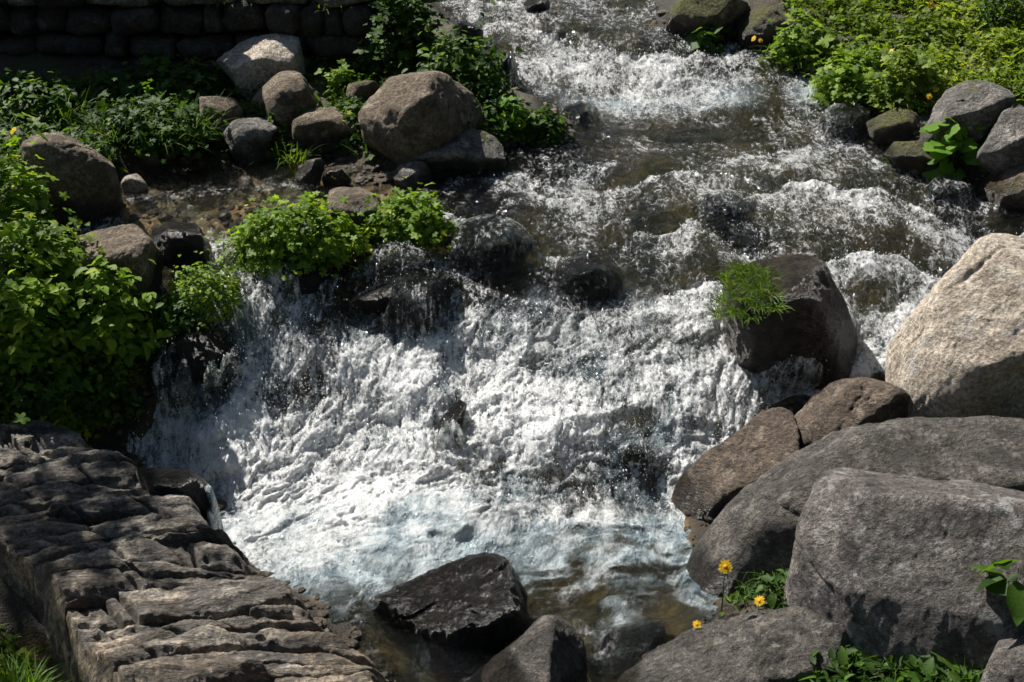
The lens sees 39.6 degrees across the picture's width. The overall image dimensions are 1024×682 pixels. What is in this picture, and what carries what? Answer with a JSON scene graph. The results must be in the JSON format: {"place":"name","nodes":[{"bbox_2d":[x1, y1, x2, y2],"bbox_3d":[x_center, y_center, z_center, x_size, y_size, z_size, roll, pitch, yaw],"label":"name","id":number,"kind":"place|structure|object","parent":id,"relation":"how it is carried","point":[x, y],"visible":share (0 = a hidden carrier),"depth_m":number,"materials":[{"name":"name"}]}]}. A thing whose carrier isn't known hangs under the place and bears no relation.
{"place":"outdoors","nodes":[
{"label":"outdoors","id":0,"kind":"place"},
{"bbox_2d":[0,0,1023,681],"bbox_3d":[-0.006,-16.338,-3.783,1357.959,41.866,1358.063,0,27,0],"label":"ground","id":1,"kind":"structure","parent":0,"point":[18,614],"depth_m":4.27,"materials":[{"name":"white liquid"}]},
{"bbox_2d":[0,112,58,253],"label":"leafy plant","id":2,"kind":"object","parent":1,"relation":"on","point":[36,202],"visible":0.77,"depth_m":3.96,"materials":[{"name":"green plant"}]},
{"bbox_2d":[0,617,60,681],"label":"bank plants","id":3,"kind":"object","parent":1,"relation":"on","point":[7,644],"visible":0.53,"depth_m":3.17,"materials":[{"name":"green plant"}]},
{"bbox_2d":[0,643,74,681],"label":"grass tuft","id":4,"kind":"object","parent":1,"relation":"on","point":[14,676],"visible":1,"depth_m":3.05,"materials":[{"name":"green plant"}]},
{"bbox_2d":[0,343,89,423],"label":"leafy plant","id":5,"kind":"object","parent":1,"relation":"on","point":[15,396],"visible":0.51,"depth_m":3.71,"materials":[{"name":"green plant"}]},
{"bbox_2d":[0,186,105,310],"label":"leafy plant","id":6,"kind":"object","parent":1,"relation":"on","point":[39,245],"visible":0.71,"depth_m":3.82,"materials":[{"name":"green plant"}]},
{"bbox_2d":[0,67,105,137],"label":"leafy plant","id":7,"kind":"object","parent":1,"relation":"on","point":[64,95],"visible":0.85,"depth_m":4.60,"materials":[{"name":"green plant"}]},
{"bbox_2d":[4,77,107,125],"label":"grass tuft","id":8,"kind":"object","parent":1,"relation":"on","point":[90,100],"visible":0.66,"depth_m":4.64,"materials":[{"name":"green plant"}]},
{"bbox_2d":[0,224,122,413],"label":"leafy plant","id":9,"kind":"object","parent":1,"relation":"on","point":[20,319],"visible":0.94,"depth_m":3.72,"materials":[{"name":"green plant"}]},
{"bbox_2d":[20,132,123,232],"bbox_3d":[-1.292,-0.445,4.237,0.259,0.380,0.281,0,27,0],"label":"boulder","id":10,"kind":"object","parent":1,"relation":"on","point":[88,180],"visible":0.69,"depth_m":4.12,"materials":[{"name":"grey stone"}]},
{"bbox_2d":[0,187,159,446],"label":"bank plants","id":11,"kind":"object","parent":1,"relation":"on","point":[54,418],"visible":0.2,"depth_m":3.81,"materials":[{"name":"green plant"}]},
{"bbox_2d":[52,332,143,428],"bbox_3d":[-1.126,0.101,3.830,0.267,0.263,0.232,0,27,0],"label":"leafy plant","id":12,"kind":"object","parent":1,"relation":"on","point":[95,407],"visible":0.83,"depth_m":3.80,"materials":[{"name":"green plant"}]},
{"bbox_2d":[48,222,172,367],"bbox_3d":[-1.112,-0.141,3.827,0.375,0.395,0.289,-10,29,-19],"label":"leafy plant","id":13,"kind":"object","parent":1,"relation":"on","point":[126,306],"visible":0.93,"depth_m":3.81,"materials":[{"name":"green plant"}]},
{"bbox_2d":[73,224,163,304],"bbox_3d":[-1.113,-0.180,4.013,0.255,0.269,0.241,0,27,0],"label":"boulder","id":14,"kind":"object","parent":1,"relation":"on","point":[133,248],"visible":0.57,"depth_m":3.93,"materials":[{"name":"grey stone"}]},
{"bbox_2d":[64,78,231,162],"bbox_3d":[-1.158,-0.713,4.535,0.618,0.238,0.444,0,27,0],"label":"leafy plant","id":15,"kind":"object","parent":1,"relation":"on","point":[186,132],"visible":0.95,"depth_m":4.51,"materials":[{"name":"green plant"}]},
{"bbox_2d":[111,49,234,109],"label":"leafy plant","id":16,"kind":"object","parent":1,"relation":"on","point":[183,71],"visible":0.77,"depth_m":4.80,"materials":[{"name":"green plant"}]},
{"bbox_2d":[134,467,213,521],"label":"boulder","id":17,"kind":"object","parent":1,"relation":"on","point":[162,481],"visible":0.61,"depth_m":3.43,"materials":[{"name":"stone"}]},
{"bbox_2d":[151,221,210,277],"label":"boulder","id":18,"kind":"object","parent":1,"relation":"on","point":[172,240],"visible":0.81,"depth_m":4.04,"materials":[{"name":"stone"}]},
{"bbox_2d":[0,419,388,681],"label":"stone weir","id":19,"kind":"object","parent":1,"relation":"on","point":[111,570],"visible":1,"depth_m":3.10,"materials":[{"name":"grey stone"}]},
{"bbox_2d":[156,332,239,392],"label":"boulder","id":20,"kind":"object","parent":1,"relation":"on","point":[197,351],"visible":0.84,"depth_m":3.88,"materials":[{"name":"stone"}]},
{"bbox_2d":[155,248,259,322],"bbox_3d":[-0.866,-0.161,3.973,0.319,0.178,0.240,0,27,0],"label":"leafy plant","id":21,"kind":"object","parent":1,"relation":"on","point":[183,290],"visible":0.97,"depth_m":3.94,"materials":[{"name":"green plant"}]},
{"bbox_2d":[0,0,438,73],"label":"stone wall","id":22,"kind":"structure","parent":1,"relation":"on","point":[83,33],"depth_m":4.94,"materials":[{"name":"grey stone"}]},
{"bbox_2d":[202,1,251,8],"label":"grass tuft","id":23,"kind":"object","parent":22,"relation":"on","point":[217,5],"visible":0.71,"depth_m":4.91,"materials":[{"name":"green plant"}]},
{"bbox_2d":[302,0,375,13],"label":"grass tuft","id":24,"kind":"object","parent":22,"relation":"on","point":[327,8],"visible":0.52,"depth_m":4.92,"materials":[{"name":"green plant"}]},
{"bbox_2d":[199,96,242,131],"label":"rock","id":25,"kind":"object","parent":1,"relation":"on","point":[234,111],"visible":0.7,"depth_m":4.63,"materials":[{"name":"grey stone"}]},
{"bbox_2d":[220,117,277,164],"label":"rock","id":26,"kind":"object","parent":1,"relation":"on","point":[243,138],"visible":0.85,"depth_m":4.58,"materials":[{"name":"grey stone"}]},
{"bbox_2d":[242,97,264,117],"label":"leafy plant","id":27,"kind":"object","parent":1,"relation":"on","point":[253,107],"visible":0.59,"depth_m":4.70,"materials":[{"name":"green plant"}]},
{"bbox_2d":[216,33,305,96],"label":"boulder","id":28,"kind":"object","parent":1,"relation":"on","point":[258,62],"visible":0.73,"depth_m":4.85,"materials":[{"name":"stone"}]},
{"bbox_2d":[0,50,530,187],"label":"bank plants","id":29,"kind":"object","parent":1,"relation":"on","point":[356,104],"visible":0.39,"depth_m":4.69,"materials":[{"name":"green plant"}]},
{"bbox_2d":[251,71,321,127],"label":"boulder","id":30,"kind":"object","parent":1,"relation":"on","point":[282,93],"visible":0.74,"depth_m":4.68,"materials":[{"name":"grey stone"}]},
{"bbox_2d":[252,262,334,302],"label":"boulder","id":31,"kind":"object","parent":1,"relation":"on","point":[311,281],"visible":0.59,"depth_m":4.02,"materials":[{"name":"stone"}]},
{"bbox_2d":[252,136,334,167],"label":"grass tuft","id":32,"kind":"object","parent":1,"relation":"on","point":[290,160],"visible":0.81,"depth_m":4.61,"materials":[{"name":"green plant"}]},
{"bbox_2d":[198,177,394,280],"bbox_3d":[-0.623,-0.326,4.077,0.553,0.214,0.348,-6,28,-11],"label":"leafy plant","id":33,"kind":"object","parent":1,"relation":"on","point":[275,238],"visible":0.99,"depth_m":4.02,"materials":[{"name":"green plant"}]},
{"bbox_2d":[292,107,358,155],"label":"boulder","id":34,"kind":"object","parent":1,"relation":"on","point":[327,127],"visible":0.69,"depth_m":4.63,"materials":[{"name":"grey stone"}]},
{"bbox_2d":[314,59,361,98],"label":"leafy plant","id":35,"kind":"object","parent":1,"relation":"on","point":[340,75],"visible":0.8,"depth_m":4.83,"materials":[{"name":"green plant"}]},
{"bbox_2d":[340,106,358,147],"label":"leafy plant","id":36,"kind":"object","parent":1,"relation":"on","point":[346,107],"visible":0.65,"depth_m":4.63,"materials":[{"name":"green plant"}]},
{"bbox_2d":[326,187,381,237],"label":"boulder","id":37,"kind":"object","parent":1,"relation":"on","point":[356,199],"visible":0.59,"depth_m":4.15,"materials":[{"name":"grey stone"}]},
{"bbox_2d":[345,80,379,105],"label":"rock","id":38,"kind":"object","parent":1,"relation":"on","point":[363,88],"visible":0.6,"depth_m":4.76,"materials":[{"name":"grey stone"}]},
{"bbox_2d":[339,274,451,338],"bbox_3d":[-0.326,-0.109,4.050,0.279,0.221,0.231,11,29,21],"label":"boulder","id":39,"kind":"object","parent":1,"relation":"on","point":[374,302],"visible":0.88,"depth_m":3.96,"materials":[{"name":"stone"}]},
{"bbox_2d":[367,242,428,285],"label":"boulder","id":40,"kind":"object","parent":1,"relation":"on","point":[396,267],"visible":0.68,"depth_m":4.03,"materials":[{"name":"stone"}]},
{"bbox_2d":[353,0,453,81],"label":"leafy plant","id":41,"kind":"object","parent":1,"relation":"on","point":[405,11],"visible":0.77,"depth_m":4.85,"materials":[{"name":"green plant"}]},
{"bbox_2d":[352,176,464,252],"bbox_3d":[-0.299,-0.359,4.145,0.357,0.187,0.293,22,34,36],"label":"leafy plant","id":42,"kind":"object","parent":1,"relation":"on","point":[420,220],"visible":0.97,"depth_m":4.11,"materials":[{"name":"green plant"}]},
{"bbox_2d":[391,160,431,194],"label":"rock","id":43,"kind":"object","parent":1,"relation":"on","point":[414,172],"visible":0.81,"depth_m":4.40,"materials":[{"name":"grey stone"}]},
{"bbox_2d":[358,70,485,160],"bbox_3d":[-0.290,-0.705,4.572,0.358,0.367,0.394,14,30,25],"label":"boulder","id":44,"kind":"object","parent":1,"relation":"on","point":[401,116],"visible":0.84,"depth_m":4.42,"materials":[{"name":"grey stone"}]},
{"bbox_2d":[391,129,505,172],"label":"boulder","id":45,"kind":"object","parent":1,"relation":"on","point":[470,150],"visible":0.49,"depth_m":4.45,"materials":[{"name":"grey stone"}]},
{"bbox_2d":[372,552,530,676],"bbox_3d":[-0.129,0.651,3.250,0.361,0.358,0.290,-8,28,-14],"label":"boulder","id":46,"kind":"object","parent":1,"relation":"on","point":[462,605],"visible":0.8,"depth_m":3.14,"materials":[{"name":"stone"}]},
{"bbox_2d":[398,1,530,103],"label":"leafy plant","id":47,"kind":"object","parent":1,"relation":"on","point":[458,61],"visible":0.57,"depth_m":4.67,"materials":[{"name":"green plant"}]},
{"bbox_2d":[453,21,483,44],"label":"boulder","id":48,"kind":"object","parent":1,"relation":"on","point":[470,29],"visible":0.61,"depth_m":5.08,"materials":[{"name":"stone"}]},
{"bbox_2d":[444,215,536,286],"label":"boulder","id":49,"kind":"object","parent":1,"relation":"on","point":[490,255],"visible":0.93,"depth_m":4.07,"materials":[{"name":"stone"}]},
{"bbox_2d":[477,49,513,85],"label":"boulder","id":50,"kind":"object","parent":1,"relation":"on","point":[507,64],"visible":0.25,"depth_m":4.89,"materials":[{"name":"stone"}]},
{"bbox_2d":[488,93,531,143],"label":"leafy plant","id":51,"kind":"object","parent":1,"relation":"on","point":[518,125],"visible":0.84,"depth_m":4.58,"materials":[{"name":"green plant"}]},
{"bbox_2d":[465,615,587,681],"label":"boulder","id":52,"kind":"object","parent":1,"relation":"on","point":[547,648],"visible":1,"depth_m":2.97,"materials":[{"name":"stone"}]},
{"bbox_2d":[518,105,575,148],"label":"leafy plant","id":53,"kind":"object","parent":1,"relation":"on","point":[537,120],"visible":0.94,"depth_m":4.59,"materials":[{"name":"green plant"}]},
{"bbox_2d":[565,103,593,130],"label":"boulder","id":54,"kind":"object","parent":1,"relation":"on","point":[577,114],"visible":0.82,"depth_m":4.79,"materials":[{"name":"stone"}]},
{"bbox_2d":[545,253,622,307],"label":"boulder","id":55,"kind":"object","parent":1,"relation":"on","point":[589,282],"visible":0.9,"depth_m":4.03,"materials":[{"name":"stone"}]},
{"bbox_2d":[587,622,666,681],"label":"boulder","id":56,"kind":"object","parent":1,"relation":"on","point":[630,644],"visible":0.67,"depth_m":3.11,"materials":[{"name":"stone"}]},
{"bbox_2d":[609,440,656,480],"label":"boulder","id":57,"kind":"object","parent":1,"relation":"on","point":[629,456],"visible":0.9,"depth_m":3.68,"materials":[{"name":"grey stone"}]},
{"bbox_2d":[692,620,700,627],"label":"yellow flower","id":58,"kind":"object","parent":1,"relation":"on","point":[696,623],"visible":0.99,"depth_m":3.05,"materials":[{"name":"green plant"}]},
{"bbox_2d":[665,0,748,42],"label":"boulder","id":59,"kind":"object","parent":1,"relation":"on","point":[687,17],"visible":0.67,"depth_m":5.14,"materials":[{"name":"grey stone"}]},
{"bbox_2d":[682,23,736,57],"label":"leafy plant","id":60,"kind":"object","parent":1,"relation":"on","point":[693,43],"visible":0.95,"depth_m":5.12,"materials":[{"name":"green plant"}]},
{"bbox_2d":[718,559,732,611],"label":"yellow flower","id":61,"kind":"object","parent":1,"relation":"on","point":[725,567],"visible":1,"depth_m":3.05,"materials":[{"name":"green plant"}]},
{"bbox_2d":[699,192,756,230],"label":"boulder","id":62,"kind":"object","parent":1,"relation":"on","point":[725,208],"visible":0.93,"depth_m":4.28,"materials":[{"name":"stone"}]},
{"bbox_2d":[618,605,848,681],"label":"boulder","id":63,"kind":"object","parent":1,"relation":"on","point":[759,646],"visible":0.94,"depth_m":2.94,"materials":[{"name":"stone"}]},
{"bbox_2d":[667,407,799,520],"bbox_3d":[0.556,0.365,3.645,0.327,0.382,0.305,0,27,0],"label":"boulder","id":64,"kind":"object","parent":1,"relation":"on","point":[714,481],"visible":0.56,"depth_m":3.54,"materials":[{"name":"stone"}]},
{"bbox_2d":[718,565,788,615],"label":"bank plants","id":65,"kind":"object","parent":1,"relation":"on","point":[779,581],"visible":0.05,"depth_m":3.15,"materials":[{"name":"green plant"}]},
{"bbox_2d":[754,595,764,611],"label":"yellow flower","id":66,"kind":"object","parent":1,"relation":"on","point":[759,600],"visible":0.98,"depth_m":3.06,"materials":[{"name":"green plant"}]},
{"bbox_2d":[737,6,786,53],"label":"boulder","id":67,"kind":"object","parent":1,"relation":"on","point":[753,22],"visible":0.73,"depth_m":5.10,"materials":[{"name":"grey stone"}]},
{"bbox_2d":[720,253,857,392],"bbox_3d":[0.760,-0.023,3.890,0.390,0.422,0.333,0,27,0],"label":"boulder","id":68,"kind":"object","parent":1,"relation":"on","point":[818,312],"visible":0.8,"depth_m":3.75,"materials":[{"name":"grey stone"}]},
{"bbox_2d":[702,257,791,326],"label":"grass tuft","id":69,"kind":"object","parent":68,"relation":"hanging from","point":[738,266],"visible":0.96,"depth_m":3.75,"materials":[{"name":"green plant"}]},
{"bbox_2d":[747,7,844,70],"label":"leafy plant","id":70,"kind":"object","parent":1,"relation":"on","point":[791,39],"visible":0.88,"depth_m":4.97,"materials":[{"name":"green plant"}]},
{"bbox_2d":[821,105,868,150],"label":"boulder","id":71,"kind":"object","parent":1,"relation":"on","point":[842,125],"visible":0.91,"depth_m":4.64,"materials":[{"name":"stone"}]},
{"bbox_2d":[679,415,1023,601],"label":"boulder","id":72,"kind":"object","parent":1,"relation":"on","point":[753,524],"visible":0.44,"depth_m":3.21,"materials":[{"name":"stone"}]},
{"bbox_2d":[794,377,909,447],"bbox_3d":[0.857,0.214,3.627,0.289,0.281,0.308,0,27,0],"label":"boulder","id":73,"kind":"object","parent":1,"relation":"on","point":[839,405],"visible":0.59,"depth_m":3.51,"materials":[{"name":"stone"}]},
{"bbox_2d":[799,35,908,111],"bbox_3d":[1.195,-0.905,4.799,0.462,0.251,0.340,0,27,0],"label":"leafy plant","id":74,"kind":"object","parent":1,"relation":"on","point":[833,84],"visible":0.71,"depth_m":4.75,"materials":[{"name":"green plant"}]},
{"bbox_2d":[782,606,984,681],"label":"bank plants","id":75,"kind":"object","parent":1,"relation":"on","point":[841,666],"visible":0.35,"depth_m":2.88,"materials":[{"name":"green plant"}]},
{"bbox_2d":[867,107,922,146],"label":"boulder","id":76,"kind":"object","parent":1,"relation":"on","point":[890,127],"visible":0.77,"depth_m":4.54,"materials":[{"name":"grey stone"}]},
{"bbox_2d":[780,0,1023,103],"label":"meadow plants","id":77,"kind":"object","parent":1,"relation":"on","point":[856,16],"visible":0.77,"depth_m":4.95,"materials":[{"name":"green plant"}]},
{"bbox_2d":[782,467,1023,678],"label":"boulder","id":78,"kind":"object","parent":1,"relation":"on","point":[879,568],"visible":0.81,"depth_m":2.92,"materials":[{"name":"stone"}]},
{"bbox_2d":[968,559,1023,626],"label":"leafy plant","id":79,"kind":"object","parent":78,"relation":"on","point":[998,584],"visible":1,"depth_m":2.80,"materials":[{"name":"green plant"}]},
{"bbox_2d":[860,35,957,112],"bbox_3d":[1.314,-0.861,4.627,0.353,0.247,0.339,0,27,0],"label":"leafy plant","id":80,"kind":"object","parent":1,"relation":"on","point":[889,92],"visible":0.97,"depth_m":4.59,"materials":[{"name":"green plant"}]},
{"bbox_2d":[884,140,939,174],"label":"boulder","id":81,"kind":"object","parent":1,"relation":"on","point":[908,156],"visible":0.65,"depth_m":4.42,"materials":[{"name":"grey stone"}]},
{"bbox_2d":[876,652,961,681],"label":"leafy plant","id":82,"kind":"object","parent":1,"relation":"on","point":[948,665],"visible":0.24,"depth_m":2.88,"materials":[{"name":"green plant"}]},
{"bbox_2d":[926,93,932,115],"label":"yellow flower","id":83,"kind":"object","parent":1,"relation":"on","point":[929,96],"visible":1,"depth_m":4.54,"materials":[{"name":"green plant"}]},
{"bbox_2d":[928,1,934,16],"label":"yellow flower","id":84,"kind":"object","parent":1,"relation":"on","point":[931,4],"visible":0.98,"depth_m":5.07,"materials":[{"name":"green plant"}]},
{"bbox_2d":[932,87,939,106],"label":"yellow flower","id":85,"kind":"object","parent":1,"relation":"on","point":[936,89],"visible":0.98,"depth_m":4.55,"materials":[{"name":"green plant"}]},
{"bbox_2d":[926,177,970,211],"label":"boulder","id":86,"kind":"object","parent":1,"relation":"on","point":[949,193],"visible":0.91,"depth_m":4.32,"materials":[{"name":"stone"}]},
{"bbox_2d":[919,117,986,183],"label":"leafy plant","id":87,"kind":"object","parent":1,"relation":"on","point":[966,147],"visible":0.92,"depth_m":4.36,"materials":[{"name":"green plant"}]},
{"bbox_2d":[885,233,1023,418],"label":"boulder","id":88,"kind":"object","parent":1,"relation":"on","point":[955,348],"visible":0.77,"depth_m":3.42,"materials":[{"name":"stone"}]},
{"bbox_2d":[922,80,1015,146],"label":"boulder","id":89,"kind":"object","parent":1,"relation":"on","point":[967,104],"visible":0.8,"depth_m":4.37,"materials":[{"name":"grey stone"}]},
{"bbox_2d":[955,0,1023,30],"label":"leafy plant","id":90,"kind":"object","parent":1,"relation":"on","point":[1000,4],"visible":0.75,"depth_m":4.97,"materials":[{"name":"green plant"}]},
{"bbox_2d":[975,106,1023,174],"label":"boulder","id":91,"kind":"object","parent":1,"relation":"on","point":[1000,149],"visible":0.7,"depth_m":4.28,"materials":[{"name":"grey stone"}]},
{"bbox_2d":[978,163,1023,216],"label":"boulder","id":92,"kind":"object","parent":1,"relation":"on","point":[1004,190],"visible":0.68,"depth_m":4.27,"materials":[{"name":"grey stone"}]},
{"bbox_2d":[979,635,1023,681],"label":"boulder","id":93,"kind":"object","parent":1,"relation":"on","point":[1006,662],"visible":0.92,"depth_m":2.77,"materials":[{"name":"stone"}]},
{"bbox_2d":[72,0,1023,681],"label":"stream water","id":94,"kind":"structure","parent":0,"point":[400,522],"depth_m":3.82,"materials":[{"name":"white liquid"}]},
{"bbox_2d":[121,174,148,199],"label":"rock","id":95,"kind":"object","parent":94,"relation":"in","point":[132,183],"visible":0.97,"depth_m":4.37,"materials":[{"name":"stone"}]},
{"bbox_2d":[142,291,215,361],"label":"leafy plant","id":96,"kind":"object","parent":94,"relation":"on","point":[171,324],"visible":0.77,"depth_m":3.90,"materials":[{"name":"green plant"}]},
{"bbox_2d":[295,158,323,194],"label":"rock","id":97,"kind":"object","parent":94,"relation":"on","point":[310,172],"visible":0.91,"depth_m":4.45,"materials":[{"name":"grey stone"}]},
{"bbox_2d":[322,168,350,189],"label":"rock","id":98,"kind":"object","parent":94,"relation":"in","point":[342,177],"visible":0.78,"depth_m":4.44,"materials":[{"name":"grey stone"}]},
{"bbox_2d":[438,399,466,453],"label":"boulder","id":99,"kind":"object","parent":94,"relation":"in","point":[458,408],"visible":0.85,"depth_m":3.72,"materials":[{"name":"stone"}]},
{"bbox_2d":[523,0,551,21],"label":"boulder","id":100,"kind":"object","parent":94,"relation":"in","point":[533,6],"visible":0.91,"depth_m":5.37,"materials":[{"name":"stone"}]},
{"bbox_2d":[128,0,1016,560],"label":"spray","id":101,"kind":"object","parent":94,"relation":"on","point":[526,322],"visible":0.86,"depth_m":3.87,"materials":[{"name":"white liquid"}]}
]}

